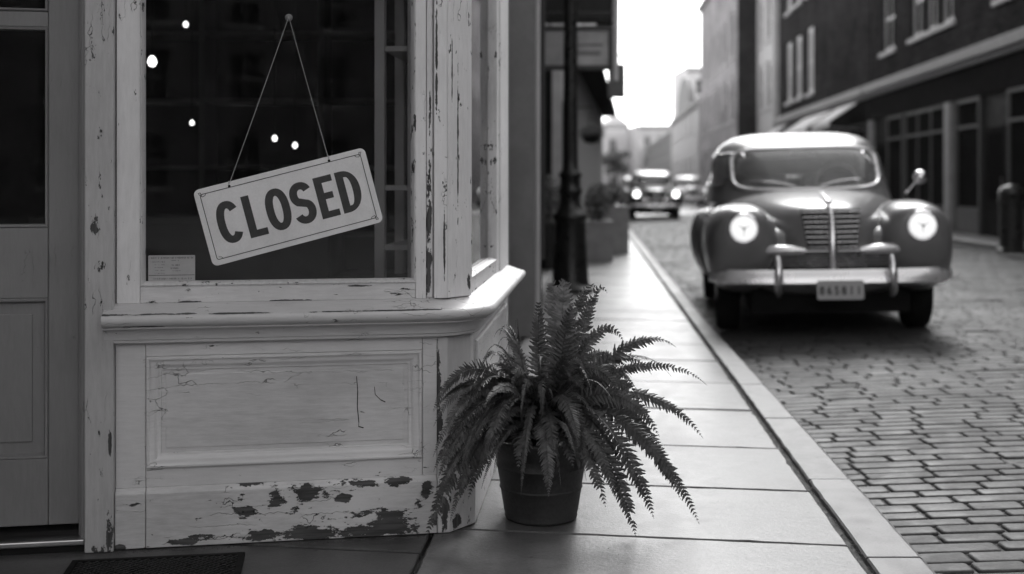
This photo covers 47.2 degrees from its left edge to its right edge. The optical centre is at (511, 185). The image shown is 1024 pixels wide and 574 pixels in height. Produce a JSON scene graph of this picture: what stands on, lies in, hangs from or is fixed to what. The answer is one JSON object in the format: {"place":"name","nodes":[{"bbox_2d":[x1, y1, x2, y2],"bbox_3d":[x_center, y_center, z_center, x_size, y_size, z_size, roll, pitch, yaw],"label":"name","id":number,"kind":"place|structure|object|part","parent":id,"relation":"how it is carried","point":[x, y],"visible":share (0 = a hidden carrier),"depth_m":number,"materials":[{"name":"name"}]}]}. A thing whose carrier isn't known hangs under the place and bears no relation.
{"place":"outdoors","nodes":[
{"label":"outdoors","id":0,"kind":"place"},
{"bbox_2d":[0,236,871,573],"bbox_3d":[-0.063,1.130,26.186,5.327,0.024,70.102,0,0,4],"label":"pavement","id":1,"kind":"structure","parent":0,"point":[756,508],"depth_m":3.90,"materials":[{"name":"grey concrete"}]},
{"bbox_2d":[63,552,244,573],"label":"doormat","id":2,"kind":"object","parent":1,"relation":"on","point":[222,563],"visible":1,"depth_m":3.43,"materials":[{"name":"black fabric"}]},
{"bbox_2d":[0,0,525,555],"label":"corner shop","id":3,"kind":"structure","parent":1,"relation":"on","point":[136,410],"depth_m":3.69,"materials":[{"name":"paint"}]},
{"bbox_2d":[0,0,78,526],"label":"door","id":4,"kind":"structure","parent":3,"relation":"in","point":[39,263],"depth_m":3.64,"materials":[{"name":"paint"}]},
{"bbox_2d":[147,0,156,66],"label":"pendant bulb","id":5,"kind":"object","parent":3,"relation":"hanging from","point":[152,61],"visible":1,"depth_m":5.99,"materials":[{"name":"white glass"}]},
{"bbox_2d":[148,255,194,280],"bbox_3d":[-1.064,0.259,3.662,0.141,0.081,0.004,0,0,-10],"label":"notice sticker","id":6,"kind":"object","parent":3,"relation":"attached to","point":[171,267],"visible":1,"depth_m":3.66,"materials":[{"name":"paper"}]},
{"bbox_2d":[183,0,187,26],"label":"pendant bulb","id":7,"kind":"object","parent":3,"relation":"hanging from","point":[185,24],"visible":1,"depth_m":7.20,"materials":[{"name":"white glass"}]},
{"bbox_2d":[29,214,342,356],"bbox_3d":[-1.800,0.630,6.675,1.660,0.920,0.610,0,0,0],"label":"shop counter","id":8,"kind":"object","parent":3,"relation":"on","point":[183,234],"visible":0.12,"depth_m":6.40,"materials":[{"name":"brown wood"}]},
{"bbox_2d":[146,0,394,235],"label":"wall shelf","id":9,"kind":"object","parent":3,"relation":"on","point":[207,35],"depth_m":7.87,"materials":[{"name":"grey paint"}]},
{"bbox_2d":[117,0,425,303],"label":"window frame","id":10,"kind":"structure","parent":3,"relation":"in","point":[133,287],"depth_m":3.65,"materials":[{"name":"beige paint"}]},
{"bbox_2d":[272,0,276,140],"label":"pendant bulb","id":11,"kind":"object","parent":3,"relation":"hanging from","point":[274,138],"visible":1,"depth_m":7.20,"materials":[{"name":"white glass"}]},
{"bbox_2d":[285,14,292,20],"bbox_3d":[-0.709,-0.535,3.720,0.024,0.024,0.016,0,0,-10],"label":"suction hook","id":12,"kind":"object","parent":3,"relation":"attached to","point":[289,16],"visible":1,"depth_m":3.72,"materials":[{"name":"grey paint"}]},
{"bbox_2d":[194,17,381,265],"bbox_3d":[-0.761,-0.156,3.693,0.549,0.705,0.012,-15,3,-10],"label":"closed sign","id":13,"kind":"object","parent":12,"relation":"hanging from","point":[266,212],"visible":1,"depth_m":3.70,"materials":[{"name":"white wood"}]},
{"bbox_2d":[375,0,410,277],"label":"display rack","id":14,"kind":"object","parent":3,"relation":"on","point":[400,50],"visible":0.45,"depth_m":4.72,"materials":[{"name":"grey metal"}]},
{"bbox_2d":[471,0,498,292],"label":"shop window","id":15,"kind":"structure","parent":3,"relation":"in","point":[484,13],"depth_m":4.70,"materials":[{"name":"grey glass"}]},
{"bbox_2d":[509,0,544,336],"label":"neighbour shop","id":16,"kind":"structure","parent":1,"relation":"on","point":[527,136],"depth_m":8.64,"materials":[{"name":"grey paint"}]},
{"bbox_2d":[542,0,544,259],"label":"shop window","id":17,"kind":"structure","parent":16,"relation":"in","point":[543,1],"depth_m":9.80,"materials":[{"name":"grey paint"}]},
{"bbox_2d":[545,12,612,69],"bbox_3d":[0.697,-1.606,13.000,0.842,0.647,0.100,0,0,0],"label":"shop sign","id":18,"kind":"object","parent":16,"relation":"attached to","point":[594,47],"visible":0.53,"depth_m":12.97,"materials":[{"name":"grey paint"}]},
{"bbox_2d":[545,0,618,80],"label":"awning","id":19,"kind":"object","parent":16,"relation":"attached to","point":[589,6],"visible":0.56,"depth_m":13.19,"materials":[{"name":"black fabric"}]},
{"bbox_2d":[495,430,585,525],"bbox_3d":[0.098,0.983,3.955,0.327,0.272,0.327,0,0,0],"label":"flower pot","id":20,"kind":"object","parent":1,"relation":"on","point":[532,503],"visible":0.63,"depth_m":3.84,"materials":[{"name":"ceramic"}]},
{"bbox_2d":[425,278,702,539],"bbox_3d":[0.235,0.712,3.868,0.750,0.806,0.932,0,0,20],"label":"fern","id":21,"kind":"object","parent":20,"relation":"in","point":[572,395],"visible":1,"depth_m":3.81,"materials":[{"name":"grey plant"}]},
{"bbox_2d":[542,174,559,269],"bbox_3d":[0.467,0.482,15.695,0.476,1.276,0.460,0,0,0],"label":"planter","id":22,"kind":"object","parent":1,"relation":"on","point":[550,205],"visible":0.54,"depth_m":15.59,"materials":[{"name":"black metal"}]},
{"bbox_2d":[547,0,593,293],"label":"street lamp","id":23,"kind":"object","parent":1,"relation":"on","point":[570,216],"visible":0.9,"depth_m":12.22,"materials":[{"name":"black metal"}]},
{"bbox_2d":[545,23,616,222],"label":"brick building","id":24,"kind":"structure","parent":1,"relation":"on","point":[593,88],"depth_m":23.52,"materials":[{"name":"brick"}]},
{"bbox_2d":[545,70,551,217],"bbox_3d":[0.555,-0.680,20.623,0.300,3.600,0.046,0,0,6],"label":"side door","id":25,"kind":"structure","parent":24,"relation":"in","point":[548,73],"depth_m":20.59,"materials":[{"name":"paint"}]},
{"bbox_2d":[578,106,604,143],"bbox_3d":[1.434,-1.076,20.901,0.511,0.672,0.489,0,0,-30],"label":"hanging basket","id":26,"kind":"object","parent":24,"relation":"hanging from","point":[592,137],"visible":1,"depth_m":20.82,"materials":[{"name":"black paint"}]},
{"bbox_2d":[578,53,626,97],"bbox_3d":[1.639,-2.017,21.500,0.936,0.820,0.060,0,0,0],"label":"shop sign","id":27,"kind":"object","parent":24,"relation":"attached to","point":[616,89],"visible":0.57,"depth_m":21.47,"materials":[{"name":"paint"}]},
{"bbox_2d":[583,181,613,261],"bbox_3d":[1.283,0.520,17.411,0.453,1.201,0.470,0,0,0],"label":"planter","id":28,"kind":"object","parent":1,"relation":"on","point":[599,233],"visible":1,"depth_m":17.20,"materials":[{"name":"grey stone"}]},
{"bbox_2d":[585,182,612,219],"bbox_3d":[1.536,0.529,20.205,0.564,1.182,0.556,0,0,0],"label":"planter","id":29,"kind":"object","parent":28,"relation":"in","point":[590,215],"visible":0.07,"depth_m":20.09,"materials":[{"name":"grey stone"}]},
{"bbox_2d":[597,182,629,253],"bbox_3d":[1.674,0.531,19.504,0.558,1.179,0.538,0,0,0],"label":"planter","id":30,"kind":"object","parent":1,"relation":"on","point":[619,216],"visible":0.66,"depth_m":19.25,"materials":[{"name":"grey stone"}]},
{"bbox_2d":[603,0,701,127],"label":"sky","id":31,"kind":"structure","parent":0,"point":[659,39],"materials":[{"name":"white"}]},
{"bbox_2d":[616,202,706,215],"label":"road","id":32,"kind":"structure","parent":0,"point":[688,209],"depth_m":53.44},
{"bbox_2d":[603,115,628,187],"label":"distant building","id":33,"kind":"structure","parent":32,"relation":"on","point":[617,132],"depth_m":176.19,"materials":[{"name":"stone"}]},
{"bbox_2d":[610,176,614,184],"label":"window","id":34,"kind":"structure","parent":33,"relation":"in","point":[612,178],"depth_m":176.24,"materials":[{"name":"paint"}]},
{"bbox_2d":[609,139,615,149],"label":"window","id":35,"kind":"structure","parent":33,"relation":"in","point":[612,141],"depth_m":176.24,"materials":[{"name":"glass"}]},
{"bbox_2d":[603,148,630,185],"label":"street tree","id":36,"kind":"object","parent":32,"relation":"on","point":[615,159],"visible":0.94,"depth_m":139.74,"materials":[{"name":"grey plant"}]},
{"bbox_2d":[619,177,630,205],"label":"vintage car","id":37,"kind":"object","parent":32,"relation":"on","point":[624,182],"visible":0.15,"depth_m":62.55,"materials":[{"name":"paint"}]},
{"bbox_2d":[674,176,708,206],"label":"vintage car","id":38,"kind":"object","parent":32,"relation":"on","point":[693,189],"visible":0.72,"depth_m":62.41,"materials":[{"name":"paint"}]},
{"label":"rear window","id":39,"kind":"part","parent":38,"relation":"part of","materials":[{"name":"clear glass"}]},
{"bbox_2d":[691,204,1023,253],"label":"kerb","id":40,"kind":"structure","parent":32,"relation":"on","point":[977,243],"depth_m":23.85,"materials":[{"name":"stone"}]},
{"bbox_2d":[669,77,700,179],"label":"terrace","id":41,"kind":"structure","parent":0,"point":[685,123],"depth_m":92.19,"materials":[{"name":"stone"}]},
{"bbox_2d":[697,0,756,203],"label":"tall terrace","id":42,"kind":"structure","parent":0,"point":[728,70],"depth_m":66.10,"materials":[{"name":"paint"}]},
{"bbox_2d":[711,92,714,131],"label":"window","id":43,"kind":"structure","parent":42,"relation":"in","point":[713,130],"depth_m":73.66,"materials":[{"name":"paint"}]},
{"bbox_2d":[711,38,714,77],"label":"window","id":44,"kind":"structure","parent":42,"relation":"in","point":[713,75],"depth_m":73.66,"materials":[{"name":"paint"}]},
{"bbox_2d":[717,87,720,129],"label":"window","id":45,"kind":"structure","parent":42,"relation":"in","point":[719,127],"depth_m":70.27,"materials":[{"name":"paint"}]},
{"bbox_2d":[717,30,720,72],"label":"window","id":46,"kind":"structure","parent":42,"relation":"in","point":[719,70],"depth_m":70.27,"materials":[{"name":"paint"}]},
{"bbox_2d":[723,83,727,126],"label":"window","id":47,"kind":"structure","parent":42,"relation":"in","point":[726,124],"depth_m":66.89,"materials":[{"name":"paint"}]},
{"bbox_2d":[723,23,727,67],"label":"window","id":48,"kind":"structure","parent":42,"relation":"in","point":[726,63],"depth_m":66.89,"materials":[{"name":"paint"}]},
{"bbox_2d":[730,77,734,123],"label":"window","id":49,"kind":"structure","parent":42,"relation":"in","point":[733,120],"depth_m":63.36,"materials":[{"name":"paint"}]},
{"bbox_2d":[730,13,734,60],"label":"window","id":50,"kind":"structure","parent":42,"relation":"in","point":[733,57],"depth_m":63.36,"materials":[{"name":"paint"}]},
{"bbox_2d":[757,0,778,133],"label":"rendered building","id":51,"kind":"structure","parent":0,"point":[767,62],"depth_m":57.56,"materials":[{"name":"paint"}]},
{"bbox_2d":[757,67,762,114],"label":"window","id":52,"kind":"structure","parent":51,"relation":"in","point":[761,111],"depth_m":60.14,"materials":[{"name":"glass"}]},
{"bbox_2d":[757,2,762,50],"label":"window","id":53,"kind":"structure","parent":51,"relation":"in","point":[761,45],"depth_m":60.14,"materials":[{"name":"paint"}]},
{"bbox_2d":[764,61,770,110],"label":"window","id":54,"kind":"structure","parent":51,"relation":"in","point":[769,63],"depth_m":57.44,"materials":[{"name":"glass"}]},
{"bbox_2d":[764,0,770,43],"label":"window","id":55,"kind":"structure","parent":51,"relation":"in","point":[769,1],"depth_m":57.44,"materials":[{"name":"paint"}]},
{"bbox_2d":[773,0,870,140],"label":"brick building","id":56,"kind":"structure","parent":0,"point":[824,55],"depth_m":44.27,"materials":[{"name":"brick"}]},
{"bbox_2d":[767,124,787,133],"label":"awning","id":57,"kind":"object","parent":56,"relation":"attached to","point":[776,129],"visible":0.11,"depth_m":51.99,"materials":[{"name":"white fabric"}]},
{"bbox_2d":[784,42,791,105],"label":"window","id":58,"kind":"structure","parent":56,"relation":"in","point":[789,102],"depth_m":52.81,"materials":[{"name":"glass"}]},
{"bbox_2d":[784,0,791,17],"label":"window","id":59,"kind":"structure","parent":56,"relation":"in","point":[789,1],"depth_m":52.81,"materials":[{"name":"paint"}]},
{"bbox_2d":[793,35,801,102],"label":"window","id":60,"kind":"structure","parent":56,"relation":"in","point":[799,97],"depth_m":50.52,"materials":[{"name":"paint"}]},
{"bbox_2d":[793,0,801,9],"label":"window","id":61,"kind":"structure","parent":56,"relation":"in","point":[799,2],"depth_m":50.09,"materials":[{"name":"paint"}]},
{"bbox_2d":[784,110,831,132],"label":"awning","id":62,"kind":"object","parent":56,"relation":"attached to","point":[802,126],"visible":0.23,"depth_m":43.46,"materials":[{"name":"white fabric"}]},
{"bbox_2d":[804,27,813,97],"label":"window","id":63,"kind":"structure","parent":56,"relation":"in","point":[811,92],"depth_m":47.75,"materials":[{"name":"glass"}]},
{"bbox_2d":[811,102,862,131],"bbox_3d":[10.851,-2.220,39.145,1.102,0.919,3.007,0,0,4],"label":"awning","id":64,"kind":"object","parent":56,"relation":"attached to","point":[823,123],"visible":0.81,"depth_m":38.72,"materials":[{"name":"white fabric"}]},
{"bbox_2d":[826,127,847,133],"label":"shop window","id":65,"kind":"structure","parent":56,"relation":"in","point":[840,130],"depth_m":41.27,"materials":[{"name":"black glass"}]},
{"bbox_2d":[848,123,866,139],"bbox_3d":[11.411,-0.452,38.743,0.097,3.136,2.400,0,0,4],"label":"shop window","id":66,"kind":"structure","parent":56,"relation":"in","point":[863,134],"depth_m":38.31,"materials":[{"name":"black glass"}]},
{"bbox_2d":[629,215,1023,573],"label":"road","id":67,"kind":"structure","parent":0,"point":[969,293],"depth_m":6.82,"materials":[{"name":"grey stone"}]},
{"bbox_2d":[624,171,682,218],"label":"vintage car","id":68,"kind":"object","parent":67,"relation":"on","point":[653,192],"visible":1,"depth_m":40.31,"materials":[{"name":"black paint"}]},
{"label":"rear window","id":69,"kind":"part","parent":68,"relation":"part of","materials":[{"name":"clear glass"}]},
{"bbox_2d":[629,229,935,573],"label":"kerb","id":70,"kind":"structure","parent":67,"relation":"on","point":[883,546],"depth_m":4.57,"materials":[{"name":"stone"}]},
{"bbox_2d":[690,132,952,329],"bbox_3d":[2.748,0.338,11.128,2.019,1.713,4.726,-1,0,7],"label":"vintage car","id":71,"kind":"object","parent":67,"relation":"on","point":[811,222],"visible":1,"depth_m":9.13,"materials":[{"name":"grey paint"}]},
{"bbox_3d":[1.969,-0.152,11.106,0.136,0.281,0.842,0,0,-7],"label":"side window","id":72,"kind":"part","parent":71,"relation":"part of","materials":[{"name":"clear glass"}]},
{"bbox_3d":[2.918,-0.209,12.807,0.916,0.216,0.288,-1,0,7],"label":"rear window","id":73,"kind":"part","parent":71,"relation":"part of","materials":[{"name":"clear glass"}]},
{"bbox_3d":[3.564,-0.185,11.799,0.079,0.276,0.811,-1,0,7],"label":"side window","id":74,"kind":"part","parent":71,"relation":"part of","materials":[{"name":"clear glass"}]},
{"bbox_3d":[3.420,-0.184,10.924,0.148,0.276,0.841,0,0,21],"label":"side window","id":75,"kind":"part","parent":71,"relation":"part of","materials":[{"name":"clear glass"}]},
{"bbox_2d":[709,203,998,242],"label":"pavement","id":76,"kind":"structure","parent":0,"point":[979,237],"depth_m":25.82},
{"bbox_2d":[628,125,671,176],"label":"distant building","id":77,"kind":"structure","parent":76,"relation":"on","point":[641,138],"depth_m":166.16,"materials":[{"name":"stone"}]},
{"bbox_2d":[643,136,650,147],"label":"window","id":78,"kind":"structure","parent":77,"relation":"in","point":[647,139],"depth_m":166.17,"materials":[{"name":"glass"}]},
{"bbox_2d":[645,129,671,173],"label":"terrace","id":79,"kind":"structure","parent":76,"relation":"on","point":[658,154],"depth_m":129.48,"materials":[{"name":"stone"}]},
{"bbox_2d":[672,67,700,117],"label":"office block","id":80,"kind":"structure","parent":76,"relation":"on","point":[693,74],"depth_m":131.38,"materials":[{"name":"stone"}]},
{"bbox_2d":[695,80,700,94],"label":"window","id":81,"kind":"structure","parent":80,"relation":"in","point":[698,82],"depth_m":131.16,"materials":[{"name":"glass"}]},
{"bbox_2d":[996,184,1023,253],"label":"litter bin","id":82,"kind":"object","parent":76,"relation":"on","point":[1010,200],"visible":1,"depth_m":19.43,"materials":[{"name":"black metal"}]},
{"bbox_2d":[862,0,1023,236],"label":"brick shop building","id":83,"kind":"structure","parent":0,"point":[943,91],"depth_m":28.41,"materials":[{"name":"brick"}]},
{"bbox_2d":[877,143,886,182],"bbox_3d":[11.215,-0.090,35.452,0.037,2.380,1.103,0,0,4],"label":"door","id":84,"kind":"structure","parent":83,"relation":"in","point":[882,147],"depth_m":35.29,"materials":[{"name":"paint"}]},
{"bbox_2d":[878,0,895,57],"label":"window","id":85,"kind":"structure","parent":83,"relation":"in","point":[890,48],"depth_m":35.08,"materials":[{"name":"paint"}]},
{"bbox_2d":[887,114,904,200],"bbox_3d":[11.077,-0.452,33.855,0.097,3.136,1.704,0,0,4],"label":"shop window","id":86,"kind":"structure","parent":83,"relation":"in","point":[895,124],"depth_m":33.77,"materials":[{"name":"black glass"}]},
{"bbox_2d":[906,0,923,44],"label":"window","id":87,"kind":"structure","parent":83,"relation":"in","point":[918,4],"depth_m":32.00,"materials":[{"name":"paint"}]},
{"bbox_2d":[905,104,943,211],"bbox_3d":[10.870,-0.452,30.855,0.097,3.136,3.709,0,0,4],"label":"shop window","id":88,"kind":"structure","parent":83,"relation":"in","point":[924,128],"depth_m":30.73,"materials":[{"name":"black glass"}]},
{"bbox_2d":[922,0,937,37],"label":"window","id":89,"kind":"structure","parent":83,"relation":"in","point":[933,3],"depth_m":30.56,"materials":[{"name":"paint"}]},
{"bbox_2d":[936,0,955,30],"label":"window","id":90,"kind":"structure","parent":83,"relation":"in","point":[950,21],"depth_m":29.19,"materials":[{"name":"paint"}]},
{"bbox_2d":[955,96,981,234],"bbox_3d":[10.618,-0.452,27.254,0.097,3.136,1.704,0,0,4],"label":"shop window","id":91,"kind":"structure","parent":83,"relation":"in","point":[968,211],"depth_m":27.22,"materials":[{"name":"black glass"}]},
{"bbox_2d":[985,125,1005,236],"bbox_3d":[10.507,-0.090,25.505,0.089,2.380,1.203,0,0,4],"label":"door","id":92,"kind":"structure","parent":83,"relation":"in","point":[995,137],"depth_m":25.56,"materials":[{"name":"paint"}]},
{"bbox_2d":[991,0,1008,6],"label":"window","id":93,"kind":"structure","parent":83,"relation":"in","point":[994,3],"depth_m":25.27,"materials":[{"name":"paint"}]},
{"bbox_2d":[1007,86,1023,189],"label":"shop window","id":94,"kind":"structure","parent":83,"relation":"in","point":[1015,96],"depth_m":24.26,"materials":[{"name":"black glass"}]},
{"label":"far pavement","id":95,"kind":"structure","parent":0,"visible":0},
{"bbox_2d":[603,126,606,184],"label":"distant building","id":96,"kind":"structure","parent":95,"relation":"on","point":[605,152],"depth_m":168.28,"materials":[{"name":"stone"}]}
]}

